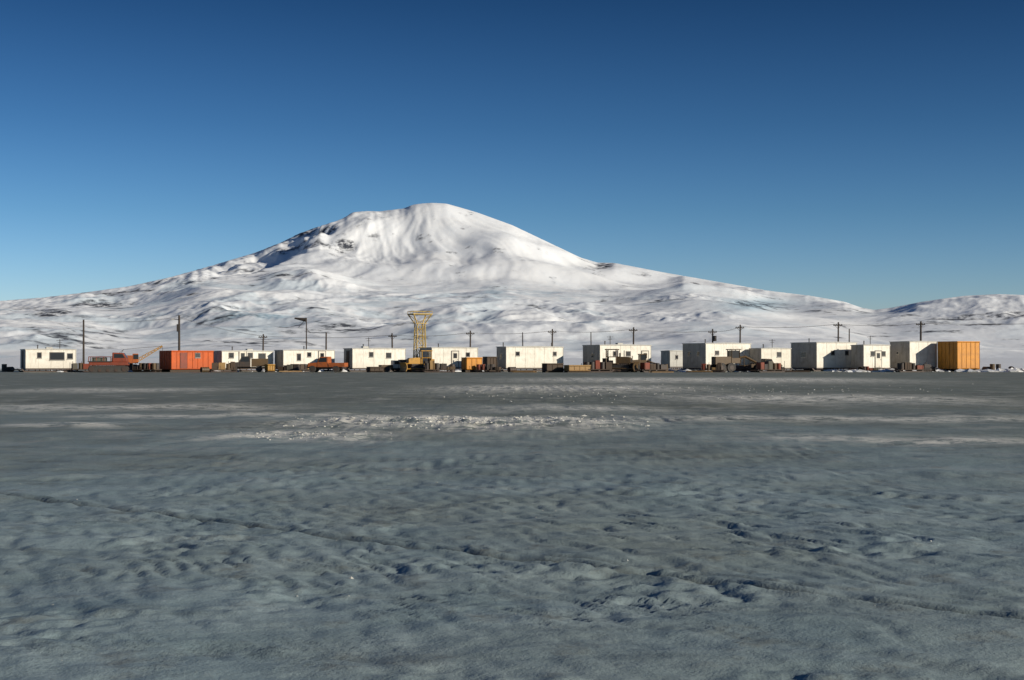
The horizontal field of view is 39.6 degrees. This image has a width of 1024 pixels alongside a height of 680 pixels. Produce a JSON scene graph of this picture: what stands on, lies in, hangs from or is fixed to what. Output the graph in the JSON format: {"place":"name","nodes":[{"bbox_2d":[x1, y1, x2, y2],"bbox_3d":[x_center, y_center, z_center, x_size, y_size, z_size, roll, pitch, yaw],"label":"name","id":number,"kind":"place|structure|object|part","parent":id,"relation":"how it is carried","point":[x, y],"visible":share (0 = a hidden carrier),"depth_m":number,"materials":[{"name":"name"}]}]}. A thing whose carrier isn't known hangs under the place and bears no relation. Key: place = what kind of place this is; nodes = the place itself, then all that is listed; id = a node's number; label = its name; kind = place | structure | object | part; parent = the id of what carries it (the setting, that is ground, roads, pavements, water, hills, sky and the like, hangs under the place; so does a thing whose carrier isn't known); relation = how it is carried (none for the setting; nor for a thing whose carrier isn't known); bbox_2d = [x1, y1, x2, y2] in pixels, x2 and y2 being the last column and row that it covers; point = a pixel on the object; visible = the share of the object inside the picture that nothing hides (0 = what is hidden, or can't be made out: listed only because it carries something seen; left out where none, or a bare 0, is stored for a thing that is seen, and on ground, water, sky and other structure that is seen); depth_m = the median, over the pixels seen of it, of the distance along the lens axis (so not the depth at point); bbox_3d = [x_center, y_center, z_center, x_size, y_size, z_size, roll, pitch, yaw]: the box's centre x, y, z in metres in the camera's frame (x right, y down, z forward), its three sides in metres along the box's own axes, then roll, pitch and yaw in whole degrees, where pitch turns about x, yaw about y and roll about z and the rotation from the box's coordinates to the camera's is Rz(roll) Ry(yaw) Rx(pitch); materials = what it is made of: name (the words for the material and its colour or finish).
{"place":"outdoors","nodes":[
{"label":"outdoors","id":0,"kind":"place"},
{"bbox_2d":[0,358,1023,679],"bbox_3d":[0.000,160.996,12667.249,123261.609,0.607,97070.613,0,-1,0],"label":"ice ground","id":1,"kind":"structure","parent":0,"point":[158,526],"depth_m":13.48,"materials":[{"name":"grey ice"}]},
{"bbox_2d":[1,364,6,371],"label":"fuel drum","id":2,"kind":"object","parent":1,"relation":"on","point":[3,366],"visible":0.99,"depth_m":164.71,"materials":[{"name":"metal"}]},
{"bbox_2d":[6,367,14,371],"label":"fuel drum","id":3,"kind":"object","parent":1,"relation":"on","point":[8,369],"visible":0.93,"depth_m":163.57,"materials":[{"name":"metal"}]},
{"bbox_2d":[12,345,77,371],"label":"white hut trailer","id":4,"kind":"object","parent":1,"relation":"on","point":[49,358],"visible":0.99,"depth_m":161.24,"materials":[{"name":"paint"}]},
{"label":"window frame","id":5,"kind":"part","parent":4,"relation":"part of","materials":[{"name":"white metal"}]},
{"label":"window","id":6,"kind":"part","parent":4,"relation":"part of","materials":[{"name":"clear glass"}]},
{"bbox_2d":[83,320,84,363],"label":"utility pole","id":7,"kind":"object","parent":1,"relation":"on","point":[83,343],"visible":0.66,"depth_m":189.93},
{"bbox_2d":[70,361,98,371],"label":"cargo sled","id":8,"kind":"object","parent":1,"relation":"on","point":[78,366],"visible":0.73,"depth_m":162.31,"materials":[{"name":"metal"}]},
{"bbox_2d":[88,353,129,371],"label":"tracked carrier","id":9,"kind":"object","parent":1,"relation":"on","point":[120,359],"visible":0.96,"depth_m":157.12,"materials":[{"name":"metal"}]},
{"bbox_2d":[114,354,124,357],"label":"cab side windows","id":10,"kind":"structure","parent":9,"relation":"in","point":[115,355],"depth_m":157.32,"materials":[{"name":"black glass"}]},
{"bbox_2d":[111,345,162,370],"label":"crawler crane","id":11,"kind":"object","parent":1,"relation":"on","point":[134,359],"visible":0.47,"depth_m":165.45,"materials":[{"name":"metal"}]},
{"bbox_2d":[129,363,161,371],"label":"cargo sled","id":12,"kind":"object","parent":1,"relation":"on","point":[148,367],"visible":0.94,"depth_m":159.50,"materials":[{"name":"metal"}]},
{"bbox_2d":[171,315,179,350],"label":"utility pole","id":13,"kind":"object","parent":1,"relation":"on","point":[178,327],"visible":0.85,"depth_m":189.88,"materials":[{"name":"metal"}]},
{"bbox_2d":[82,317,981,337],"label":"power lines","id":14,"kind":"object","parent":13,"relation":"attached to","point":[533,332],"visible":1,"depth_m":193.87,"materials":[{"name":"metal"}]},
{"bbox_2d":[159,351,213,371],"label":"orange cargo container","id":15,"kind":"object","parent":1,"relation":"on","point":[182,361],"visible":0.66,"depth_m":161.40,"materials":[{"name":"metal"}]},
{"bbox_2d":[180,353,186,368],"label":"door panel","id":16,"kind":"structure","parent":15,"relation":"in","point":[183,356],"depth_m":160.74,"materials":[{"name":"orange metal"}]},
{"bbox_2d":[200,367,209,371],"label":"fuel drum","id":17,"kind":"object","parent":1,"relation":"on","point":[204,369],"visible":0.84,"depth_m":157.79,"materials":[{"name":"brown paint"}]},
{"bbox_2d":[210,361,236,371],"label":"cargo sled","id":18,"kind":"object","parent":1,"relation":"on","point":[215,366],"visible":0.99,"depth_m":158.54,"materials":[{"name":"wood"}]},
{"bbox_2d":[214,347,275,371],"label":"white hut trailer","id":19,"kind":"object","parent":1,"relation":"on","point":[226,356],"visible":0.56,"depth_m":167.29,"materials":[{"name":"paint"}]},
{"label":"door","id":20,"kind":"part","parent":19,"relation":"part of","materials":[{"name":"beige paint"}]},
{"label":"window","id":21,"kind":"part","parent":19,"relation":"part of","materials":[{"name":"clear glass"}]},
{"bbox_2d":[229,356,267,371],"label":"flatbed truck","id":22,"kind":"object","parent":1,"relation":"on","point":[249,362],"visible":0.89,"depth_m":159.26,"materials":[{"name":"metal"}]},
{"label":"side windows","id":23,"kind":"part","parent":22,"relation":"part of","materials":[{"name":"black glass"}]},
{"bbox_2d":[258,334,266,350],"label":"utility pole","id":24,"kind":"object","parent":1,"relation":"on","point":[263,337],"visible":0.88,"depth_m":195.93,"materials":[{"name":"brown wood"}]},
{"bbox_2d":[265,364,274,371],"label":"plywood crate","id":25,"kind":"object","parent":1,"relation":"on","point":[269,367],"visible":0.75,"depth_m":158.15,"materials":[{"name":"yellow paint"}]},
{"bbox_2d":[278,364,304,370],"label":"cargo sled","id":26,"kind":"object","parent":1,"relation":"on","point":[294,367],"visible":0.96,"depth_m":160.60,"materials":[{"name":"metal"}]},
{"bbox_2d":[290,364,308,371],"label":"cargo sled","id":27,"kind":"object","parent":1,"relation":"on","point":[303,366],"visible":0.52,"depth_m":165.66,"materials":[{"name":"metal"}]},
{"bbox_2d":[294,317,306,348],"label":"windsock mast","id":28,"kind":"object","parent":1,"relation":"on","point":[303,319],"visible":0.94,"depth_m":179.94,"materials":[{"name":"metal"}]},
{"bbox_2d":[274,346,334,370],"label":"white hut trailer","id":29,"kind":"object","parent":1,"relation":"on","point":[296,356],"visible":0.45,"depth_m":169.40,"materials":[{"name":"paint"}]},
{"bbox_2d":[325,332,326,349],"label":"utility pole","id":30,"kind":"object","parent":1,"relation":"on","point":[326,341],"visible":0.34,"depth_m":195.94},
{"bbox_2d":[306,357,347,371],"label":"pickup truck","id":31,"kind":"object","parent":1,"relation":"on","point":[322,363],"visible":0.99,"depth_m":157.30,"materials":[{"name":"metal"}]},
{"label":"side windows","id":32,"kind":"part","parent":31,"relation":"part of","materials":[{"name":"black glass"}]},
{"bbox_2d":[343,344,405,371],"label":"white hut trailer","id":33,"kind":"object","parent":1,"relation":"on","point":[363,357],"visible":0.76,"depth_m":167.25,"materials":[{"name":"paint"}]},
{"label":"end door","id":34,"kind":"part","parent":33,"relation":"part of","materials":[{"name":"grey metal"}]},
{"bbox_2d":[366,367,383,371],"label":"plywood crate","id":35,"kind":"object","parent":1,"relation":"on","point":[374,369],"visible":0.81,"depth_m":158.37,"materials":[{"name":"brown wood"}]},
{"bbox_2d":[388,333,396,347],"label":"utility pole","id":36,"kind":"object","parent":1,"relation":"on","point":[391,337],"visible":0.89,"depth_m":195.96,"materials":[{"name":"brown wood"}]},
{"bbox_2d":[379,360,407,371],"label":"pickup truck","id":37,"kind":"object","parent":1,"relation":"on","point":[395,364],"visible":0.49,"depth_m":161.37,"materials":[{"name":"metal"}]},
{"bbox_2d":[390,359,423,371],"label":"cargo sled","id":38,"kind":"object","parent":1,"relation":"on","point":[398,369],"visible":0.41,"depth_m":162.22,"materials":[{"name":"metal"}]},
{"bbox_2d":[399,350,435,371],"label":"bulldozer","id":39,"kind":"object","parent":1,"relation":"on","point":[416,363],"visible":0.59,"depth_m":159.33,"materials":[{"name":"metal"}]},
{"bbox_2d":[407,311,431,357],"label":"lattice observation tower","id":40,"kind":"structure","parent":1,"relation":"on","point":[420,331],"depth_m":175.65,"materials":[{"name":"yellow metal"}]},
{"bbox_2d":[415,360,454,371],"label":"cargo sled","id":41,"kind":"object","parent":1,"relation":"on","point":[431,365],"visible":0.98,"depth_m":157.41,"materials":[{"name":"wood"}]},
{"bbox_2d":[419,343,478,370],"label":"white hut trailer","id":42,"kind":"object","parent":1,"relation":"on","point":[448,356],"visible":0.39,"depth_m":173.17,"materials":[{"name":"paint"}]},
{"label":"door","id":43,"kind":"part","parent":42,"relation":"part of","materials":[{"name":"beige paint"}]},
{"bbox_2d":[461,357,482,371],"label":"plywood crate","id":44,"kind":"object","parent":1,"relation":"on","point":[468,364],"visible":0.73,"depth_m":158.37,"materials":[{"name":"orange wood"}]},
{"bbox_2d":[471,362,500,371],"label":"cargo sled","id":45,"kind":"object","parent":1,"relation":"on","point":[487,367],"visible":0.99,"depth_m":157.65,"materials":[{"name":"metal"}]},
{"bbox_2d":[483,357,496,370],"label":"plywood crate","id":46,"kind":"object","parent":1,"relation":"on","point":[489,360],"visible":0.38,"depth_m":164.29,"materials":[{"name":"brown wood"}]},
{"bbox_2d":[507,367,516,371],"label":"fuel drum","id":47,"kind":"object","parent":1,"relation":"on","point":[509,369],"visible":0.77,"depth_m":159.76,"materials":[{"name":"metal"}]},
{"bbox_2d":[52,380,993,660],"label":"ice crumbs","id":48,"kind":"object","parent":1,"relation":"on","point":[468,422],"visible":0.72,"depth_m":34.03,"materials":[{"name":"white ice"}]},
{"bbox_2d":[497,342,563,370],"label":"white hut trailer","id":49,"kind":"object","parent":1,"relation":"on","point":[526,357],"visible":0.77,"depth_m":169.35,"materials":[{"name":"paint"}]},
{"bbox_2d":[49,367,1023,371],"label":"snow drifts","id":50,"kind":"object","parent":1,"relation":"on","point":[1015,369],"visible":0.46,"depth_m":163.17,"materials":[{"name":"white snow"}]},
{"bbox_2d":[548,329,555,345],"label":"utility pole","id":51,"kind":"object","parent":1,"relation":"on","point":[550,332],"visible":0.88,"depth_m":195.93,"materials":[{"name":"brown wood"}]},
{"bbox_2d":[542,363,563,371],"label":"plywood crate","id":52,"kind":"object","parent":1,"relation":"on","point":[552,367],"visible":0.85,"depth_m":157.42,"materials":[{"name":"brown wood"}]},
{"bbox_2d":[564,365,590,371],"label":"plywood crate","id":53,"kind":"object","parent":1,"relation":"on","point":[576,368],"visible":0.98,"depth_m":156.51,"materials":[{"name":"beige wood"}]},
{"bbox_2d":[581,360,620,371],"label":"cargo sled","id":54,"kind":"object","parent":1,"relation":"on","point":[597,365],"visible":0.95,"depth_m":157.50,"materials":[{"name":"wood"}]},
{"bbox_2d":[582,341,651,370],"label":"white hut trailer","id":55,"kind":"object","parent":1,"relation":"on","point":[591,353],"visible":0.52,"depth_m":169.61,"materials":[{"name":"paint"}]},
{"bbox_2d":[600,349,638,371],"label":"bulldozer","id":56,"kind":"object","parent":1,"relation":"on","point":[622,364],"visible":0.7,"depth_m":159.29,"materials":[{"name":"metal"}]},
{"bbox_2d":[629,354,658,371],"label":"wheel loader","id":57,"kind":"object","parent":1,"relation":"on","point":[642,358],"visible":0.51,"depth_m":161.50,"materials":[{"name":"metal"}]},
{"bbox_2d":[635,362,668,371],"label":"cargo sled","id":58,"kind":"object","parent":1,"relation":"on","point":[645,367],"visible":0.95,"depth_m":158.45,"materials":[{"name":"metal"}]},
{"bbox_2d":[661,350,682,369],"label":"grey shed","id":59,"kind":"structure","parent":1,"relation":"on","point":[673,359],"depth_m":190.49,"materials":[{"name":"metal"}]},
{"bbox_2d":[694,363,724,371],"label":"cargo sled","id":60,"kind":"object","parent":1,"relation":"on","point":[707,366],"visible":0.98,"depth_m":157.59,"materials":[{"name":"wood"}]},
{"bbox_2d":[708,329,716,342],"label":"utility pole","id":61,"kind":"object","parent":1,"relation":"on","point":[714,338],"visible":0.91,"depth_m":195.91,"materials":[{"name":"brown wood"}]},
{"bbox_2d":[681,339,751,370],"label":"white hut trailer","id":62,"kind":"object","parent":1,"relation":"on","point":[696,356],"visible":0.5,"depth_m":167.68,"materials":[{"name":"paint"}]},
{"bbox_2d":[710,349,756,371],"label":"road grader","id":63,"kind":"object","parent":1,"relation":"on","point":[730,360],"visible":0.69,"depth_m":159.36,"materials":[{"name":"metal"}]},
{"bbox_2d":[735,325,743,342],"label":"utility pole","id":64,"kind":"object","parent":1,"relation":"on","point":[740,329],"visible":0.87,"depth_m":193.95,"materials":[{"name":"brown wood"}]},
{"bbox_2d":[747,359,781,371],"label":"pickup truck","id":65,"kind":"object","parent":1,"relation":"on","point":[754,365],"visible":0.33,"depth_m":160.37,"materials":[{"name":"metal"}]},
{"bbox_2d":[750,361,784,371],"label":"cargo sled","id":66,"kind":"object","parent":1,"relation":"on","point":[769,366],"visible":0.98,"depth_m":157.44,"materials":[{"name":"metal"}]},
{"bbox_2d":[749,344,792,370],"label":"white hut trailer","id":67,"kind":"object","parent":1,"relation":"on","point":[779,355],"visible":0.5,"depth_m":167.03,"materials":[{"name":"beige paint"}]},
{"bbox_2d":[790,339,856,370],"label":"white hut trailer","id":68,"kind":"object","parent":1,"relation":"on","point":[820,355],"visible":0.83,"depth_m":171.38,"materials":[{"name":"paint"}]},
{"bbox_2d":[833,322,841,369],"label":"utility pole","id":69,"kind":"object","parent":1,"relation":"on","point":[838,325],"visible":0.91,"depth_m":191.93,"materials":[{"name":"brown wood"}]},
{"bbox_2d":[849,341,890,369],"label":"white hut trailer","id":70,"kind":"object","parent":1,"relation":"on","point":[872,355],"visible":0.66,"depth_m":168.85,"materials":[{"name":"paint"}]},
{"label":"door","id":71,"kind":"part","parent":70,"relation":"part of","materials":[{"name":"beige paint"}]},
{"bbox_2d":[863,366,878,370],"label":"cargo sled","id":72,"kind":"object","parent":1,"relation":"on","point":[866,368],"visible":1,"depth_m":161.63,"materials":[{"name":"metal"}]},
{"bbox_2d":[890,362,924,371],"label":"cargo sled","id":73,"kind":"object","parent":1,"relation":"on","point":[907,366],"visible":0.99,"depth_m":159.43,"materials":[{"name":"metal"}]},
{"bbox_2d":[890,341,937,370],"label":"white hut trailer","id":74,"kind":"object","parent":1,"relation":"on","point":[919,352],"visible":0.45,"depth_m":171.11,"materials":[{"name":"paint"}]},
{"bbox_2d":[916,321,924,340],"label":"utility pole","id":75,"kind":"object","parent":1,"relation":"on","point":[920,324],"visible":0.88,"depth_m":189.92,"materials":[{"name":"brown wood"}]},
{"bbox_2d":[919,361,935,371],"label":"bulldozer","id":76,"kind":"object","parent":1,"relation":"on","point":[928,368],"visible":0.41,"depth_m":163.71,"materials":[{"name":"metal"}]},
{"bbox_2d":[937,341,979,370],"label":"amber cargo container","id":77,"kind":"object","parent":1,"relation":"on","point":[955,355],"visible":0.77,"depth_m":168.97,"materials":[{"name":"orange metal"}]},
{"bbox_2d":[0,203,1023,357],"bbox_3d":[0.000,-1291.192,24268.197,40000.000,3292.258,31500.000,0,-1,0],"label":"snow volcano mountain","id":78,"kind":"structure","parent":0,"point":[355,278],"depth_m":18499.78,"materials":[{"name":"white snow"}]},
{"bbox_2d":[0,0,1023,309],"label":"sky","id":79,"kind":"structure","parent":0,"point":[869,154],"materials":[{"name":"blue"}]}
]}

